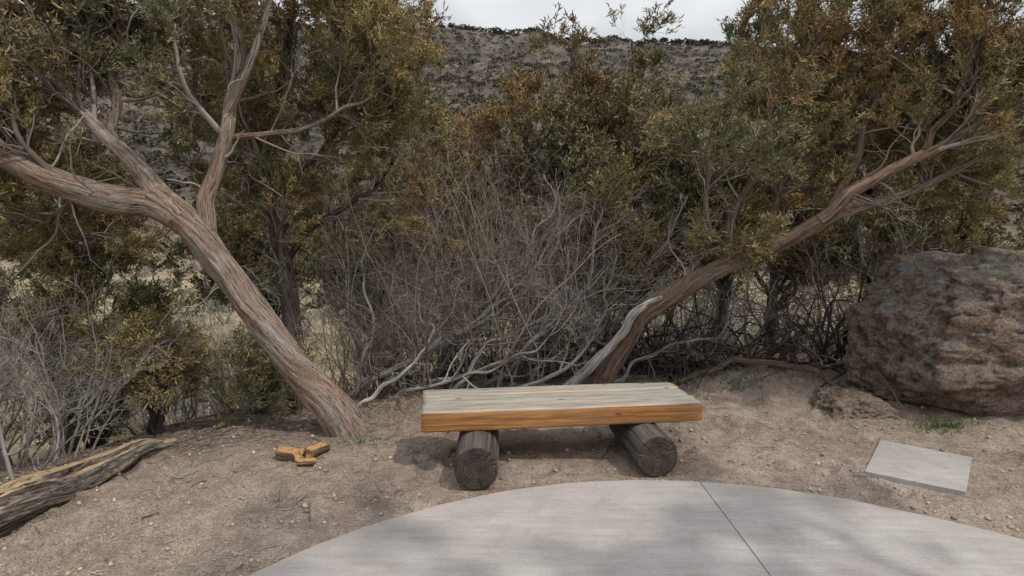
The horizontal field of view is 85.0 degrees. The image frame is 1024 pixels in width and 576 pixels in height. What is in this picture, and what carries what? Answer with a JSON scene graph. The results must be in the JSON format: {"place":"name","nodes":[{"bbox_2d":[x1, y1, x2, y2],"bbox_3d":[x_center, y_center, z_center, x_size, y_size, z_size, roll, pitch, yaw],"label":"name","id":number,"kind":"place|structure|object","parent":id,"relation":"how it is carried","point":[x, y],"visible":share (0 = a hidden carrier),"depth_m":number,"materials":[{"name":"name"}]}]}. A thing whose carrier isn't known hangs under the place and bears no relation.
{"place":"outdoors","nodes":[
{"label":"outdoors","id":0,"kind":"place"},
{"bbox_2d":[0,11,1023,575],"bbox_3d":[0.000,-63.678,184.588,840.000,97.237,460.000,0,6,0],"label":"ground","id":1,"kind":"structure","parent":0,"point":[198,517],"depth_m":3.99,"materials":[{"name":"beige soil"}]},
{"bbox_2d":[0,232,123,466],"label":"dry shrub","id":2,"kind":"object","parent":1,"relation":"on","point":[14,407],"visible":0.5,"depth_m":4.74,"materials":[{"name":"grey plant"}]},
{"bbox_2d":[4,330,154,455],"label":"juniper bush","id":3,"kind":"object","parent":1,"relation":"on","point":[72,428],"visible":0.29,"depth_m":5.53,"materials":[{"name":"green plant"}]},
{"bbox_2d":[0,438,178,538],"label":"fallen log","id":4,"kind":"object","parent":1,"relation":"on","point":[25,498],"visible":0.97,"depth_m":3.40,"materials":[{"name":"brown wood"}]},
{"bbox_2d":[0,0,181,453],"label":"juniper tree","id":5,"kind":"object","parent":1,"relation":"on","point":[149,295],"visible":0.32,"depth_m":6.52,"materials":[{"name":"green plant"}]},
{"bbox_2d":[0,269,201,479],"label":"dry shrub","id":6,"kind":"object","parent":1,"relation":"on","point":[4,457],"visible":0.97,"depth_m":4.16,"materials":[{"name":"grey plant"}]},
{"bbox_2d":[61,295,226,435],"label":"juniper bush","id":7,"kind":"object","parent":1,"relation":"on","point":[139,328],"visible":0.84,"depth_m":4.55,"materials":[{"name":"green plant"}]},
{"bbox_2d":[4,257,313,455],"bbox_3d":[-2.786,0.454,4.551,2.284,1.619,0.979,-6,8,-44],"label":"dry shrub","id":8,"kind":"object","parent":1,"relation":"on","point":[94,397],"visible":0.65,"depth_m":4.44,"materials":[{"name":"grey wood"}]},
{"bbox_2d":[82,319,331,435],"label":"dry shrub","id":9,"kind":"object","parent":1,"relation":"on","point":[194,413],"visible":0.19,"depth_m":5.34,"materials":[{"name":"green plant"}]},
{"bbox_2d":[113,287,314,424],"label":"dry shrub","id":10,"kind":"object","parent":1,"relation":"on","point":[185,410],"visible":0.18,"depth_m":7.23,"materials":[{"name":"plant"}]},
{"bbox_2d":[0,0,457,438],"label":"juniper tree","id":11,"kind":"object","parent":1,"relation":"on","point":[89,45],"visible":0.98,"depth_m":4.27,"materials":[{"name":"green plant"}]},
{"bbox_2d":[176,321,328,428],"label":"juniper bush","id":12,"kind":"object","parent":1,"relation":"on","point":[270,379],"visible":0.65,"depth_m":4.83,"materials":[{"name":"green plant"}]},
{"bbox_2d":[158,55,361,394],"bbox_3d":[-3.574,-0.555,7.640,2.297,5.373,2.228,3,6,28],"label":"juniper tree","id":13,"kind":"object","parent":1,"relation":"on","point":[240,237],"visible":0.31,"depth_m":7.49,"materials":[{"name":"green plant"}]},
{"bbox_2d":[122,0,482,414],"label":"juniper tree","id":14,"kind":"object","parent":1,"relation":"on","point":[268,183],"visible":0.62,"depth_m":5.16,"materials":[{"name":"green plant"}]},
{"bbox_2d":[275,442,329,466],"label":"cut log pieces","id":15,"kind":"object","parent":1,"relation":"on","point":[310,453],"visible":0.98,"depth_m":3.91,"materials":[{"name":"brown wood"}]},
{"bbox_2d":[325,435,401,446],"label":"grass tuft","id":16,"kind":"object","parent":1,"relation":"on","point":[331,443],"visible":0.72,"depth_m":4.22,"materials":[{"name":"brown plant"}]},
{"bbox_2d":[238,220,495,399],"bbox_3d":[-1.489,0.285,5.486,2.516,1.941,2.444,5,7,38],"label":"dry shrub","id":17,"kind":"object","parent":1,"relation":"on","point":[370,362],"visible":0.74,"depth_m":5.53,"materials":[{"name":"grey plant"}]},
{"bbox_2d":[302,115,450,381],"bbox_3d":[-1.956,-0.552,8.595,2.710,4.892,1.826,2,6,20],"label":"juniper tree","id":18,"kind":"object","parent":1,"relation":"on","point":[349,172],"visible":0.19,"depth_m":8.39,"materials":[{"name":"green plant"}]},
{"bbox_2d":[2,286,864,442],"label":"dry grass","id":19,"kind":"structure","parent":1,"relation":"on","point":[345,390],"depth_m":12.71,"materials":[{"name":"plant"}]},
{"bbox_2d":[269,128,602,389],"bbox_3d":[-0.789,-0.179,7.077,4.477,3.422,3.254,-1,6,-9],"label":"dry shrub","id":20,"kind":"object","parent":1,"relation":"on","point":[349,280],"visible":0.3,"depth_m":6.89,"materials":[{"name":"plant"}]},
{"bbox_2d":[0,248,878,438],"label":"distant brush","id":21,"kind":"object","parent":1,"relation":"on","point":[232,320],"visible":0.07,"depth_m":13.93,"materials":[{"name":"green plant"}]},
{"bbox_2d":[349,83,540,376],"bbox_3d":[-0.889,-0.660,7.496,2.699,4.281,2.119,3,6,24],"label":"juniper tree","id":22,"kind":"object","parent":1,"relation":"on","point":[434,99],"visible":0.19,"depth_m":7.27,"materials":[{"name":"green plant"}]},
{"bbox_2d":[4,3,904,55],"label":"ridge shrubs","id":23,"kind":"object","parent":1,"relation":"on","point":[646,41],"visible":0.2,"depth_m":225.90,"materials":[{"name":"green plant"}]},
{"bbox_2d":[275,108,675,393],"bbox_3d":[-0.163,-0.299,5.893,3.911,2.982,3.695,-4,7,-37],"label":"dry shrub","id":24,"kind":"object","parent":1,"relation":"on","point":[416,329],"visible":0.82,"depth_m":5.62,"materials":[{"name":"plant"}]},
{"bbox_2d":[0,4,1023,282],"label":"hillside shrubs","id":25,"kind":"object","parent":1,"relation":"on","point":[428,80],"visible":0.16,"depth_m":123.22,"materials":[{"name":"green plant"}]},
{"bbox_2d":[0,360,1023,575],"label":"ground pebbles","id":26,"kind":"object","parent":1,"relation":"on","point":[305,505],"visible":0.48,"depth_m":3.78,"materials":[{"name":"beige gravel"}]},
{"bbox_2d":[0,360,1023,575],"bbox_3d":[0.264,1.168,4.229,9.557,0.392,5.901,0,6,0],"label":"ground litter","id":27,"kind":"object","parent":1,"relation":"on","point":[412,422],"visible":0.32,"depth_m":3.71,"materials":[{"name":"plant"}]},
{"bbox_2d":[0,173,1023,370],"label":"distant junipers","id":28,"kind":"object","parent":1,"relation":"on","point":[182,302],"visible":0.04,"depth_m":24.61,"materials":[{"name":"green plant"}]},
{"bbox_2d":[331,299,704,392],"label":"dry shrub","id":29,"kind":"object","parent":1,"relation":"on","point":[441,374],"visible":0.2,"depth_m":6.21,"materials":[{"name":"brown plant"}]},
{"bbox_2d":[355,164,721,382],"bbox_3d":[0.372,-0.139,6.291,4.280,2.494,2.826,0,6,0],"label":"dry shrub","id":30,"kind":"object","parent":1,"relation":"on","point":[573,290],"visible":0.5,"depth_m":5.94,"materials":[{"name":"plant"}]},
{"bbox_2d":[108,365,996,547],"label":"ground twigs","id":31,"kind":"object","parent":1,"relation":"on","point":[536,429],"visible":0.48,"depth_m":3.71,"materials":[{"name":"brown wood"}]},
{"bbox_2d":[333,150,780,406],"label":"dead branches","id":32,"kind":"object","parent":1,"relation":"on","point":[464,377],"visible":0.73,"depth_m":5.71,"materials":[{"name":"grey wood"}]},
{"bbox_2d":[443,2,676,368],"bbox_3d":[0.588,-1.079,6.891,2.855,4.670,2.290,0,6,0],"label":"juniper tree","id":33,"kind":"object","parent":1,"relation":"on","point":[590,82],"visible":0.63,"depth_m":6.57,"materials":[{"name":"green plant"}]},
{"bbox_2d":[421,382,701,489],"bbox_3d":[0.351,1.010,3.957,1.958,0.428,0.856,-1,6,-7],"label":"park bench","id":34,"kind":"object","parent":1,"relation":"on","point":[631,415],"visible":1,"depth_m":3.83,"materials":[{"name":"brown wood"}]},
{"bbox_2d":[528,0,749,359],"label":"juniper tree","id":35,"kind":"object","parent":1,"relation":"on","point":[643,60],"visible":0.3,"depth_m":7.08,"materials":[{"name":"green plant"}]},
{"bbox_2d":[494,204,798,363],"bbox_3d":[1.693,-0.273,8.375,5.139,3.293,2.950,0,6,0],"label":"dry shrub","id":36,"kind":"object","parent":1,"relation":"on","point":[705,295],"visible":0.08,"depth_m":8.42,"materials":[{"name":"plant"}]},
{"bbox_2d":[506,257,802,397],"bbox_3d":[1.551,0.575,6.696,3.281,2.103,2.903,0,6,0],"label":"dry shrub","id":37,"kind":"object","parent":1,"relation":"on","point":[664,334],"visible":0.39,"depth_m":6.20,"materials":[{"name":"brown plant"}]},
{"bbox_2d":[677,370,727,384],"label":"grass tuft","id":38,"kind":"object","parent":1,"relation":"on","point":[706,378],"visible":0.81,"depth_m":5.84,"materials":[{"name":"brown plant"}]},
{"bbox_2d":[688,382,738,394],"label":"grass tuft","id":39,"kind":"object","parent":1,"relation":"on","point":[712,391],"visible":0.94,"depth_m":5.56,"materials":[{"name":"plant"}]},
{"bbox_2d":[694,370,767,391],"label":"grass tuft","id":40,"kind":"object","parent":1,"relation":"on","point":[733,378],"visible":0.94,"depth_m":5.66,"materials":[{"name":"brown plant"}]},
{"bbox_2d":[637,0,841,357],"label":"juniper tree","id":41,"kind":"object","parent":1,"relation":"on","point":[744,32],"visible":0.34,"depth_m":7.02,"materials":[{"name":"green plant"}]},
{"bbox_2d":[561,222,939,418],"bbox_3d":[2.669,0.645,6.429,4.369,2.819,3.236,0,6,0],"label":"dry shrub","id":42,"kind":"object","parent":1,"relation":"on","point":[781,347],"visible":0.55,"depth_m":6.17,"materials":[{"name":"plant"}]},
{"bbox_2d":[677,356,839,386],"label":"fallen branch","id":43,"kind":"object","parent":1,"relation":"on","point":[781,364],"visible":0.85,"depth_m":5.77,"materials":[{"name":"wood"}]},
{"bbox_2d":[716,82,866,348],"bbox_3d":[3.954,-1.076,8.153,1.962,4.437,2.672,5,7,39],"label":"juniper tree","id":44,"kind":"object","parent":1,"relation":"on","point":[803,215],"visible":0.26,"depth_m":8.20,"materials":[{"name":"green plant"}]},
{"bbox_2d":[562,0,1023,384],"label":"juniper tree","id":45,"kind":"object","parent":1,"relation":"on","point":[949,103],"visible":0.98,"depth_m":4.84,"materials":[{"name":"green plant"}]},
{"bbox_2d":[728,230,927,386],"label":"dry shrub","id":46,"kind":"object","parent":1,"relation":"on","point":[841,351],"visible":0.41,"depth_m":6.42,"materials":[{"name":"plant"}]},
{"bbox_2d":[808,386,904,420],"bbox_3d":[3.095,1.087,5.064,0.815,0.311,0.564,0,6,0],"label":"rock","id":47,"kind":"object","parent":1,"relation":"on","point":[841,403],"visible":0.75,"depth_m":4.92,"materials":[{"name":"stone"}]},
{"bbox_2d":[771,193,1008,354],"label":"dry shrub","id":48,"kind":"object","parent":1,"relation":"on","point":[859,274],"visible":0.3,"depth_m":7.10,"materials":[{"name":"plant"}]},
{"bbox_2d":[805,65,1022,299],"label":"juniper tree","id":49,"kind":"object","parent":1,"relation":"on","point":[967,237],"visible":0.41,"depth_m":7.44,"materials":[{"name":"green plant"}]},
{"bbox_2d":[864,440,971,494],"bbox_3d":[2.815,1.243,3.858,0.548,0.060,0.761,5,7,40],"label":"stone paver","id":50,"kind":"object","parent":1,"relation":"on","point":[937,471],"visible":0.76,"depth_m":3.79,"materials":[{"name":"concrete"}]},
{"bbox_2d":[837,246,1023,415],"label":"boulder","id":51,"kind":"object","parent":1,"relation":"on","point":[937,330],"visible":0.84,"depth_m":4.89,"materials":[{"name":"stone"}]},
{"bbox_2d":[898,414,993,435],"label":"grass tuft","id":52,"kind":"object","parent":1,"relation":"on","point":[942,425],"visible":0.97,"depth_m":4.68,"materials":[{"name":"brown plant"}]},
{"bbox_2d":[19,0,1023,53],"label":"sky","id":53,"kind":"structure","parent":0,"point":[700,18],"materials":[{"name":"white"}]},
{"bbox_2d":[249,480,1023,575],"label":"concrete path","id":54,"kind":"structure","parent":0,"point":[646,528],"depth_m":2.90,"materials":[{"name":"grey concrete"}]}
]}

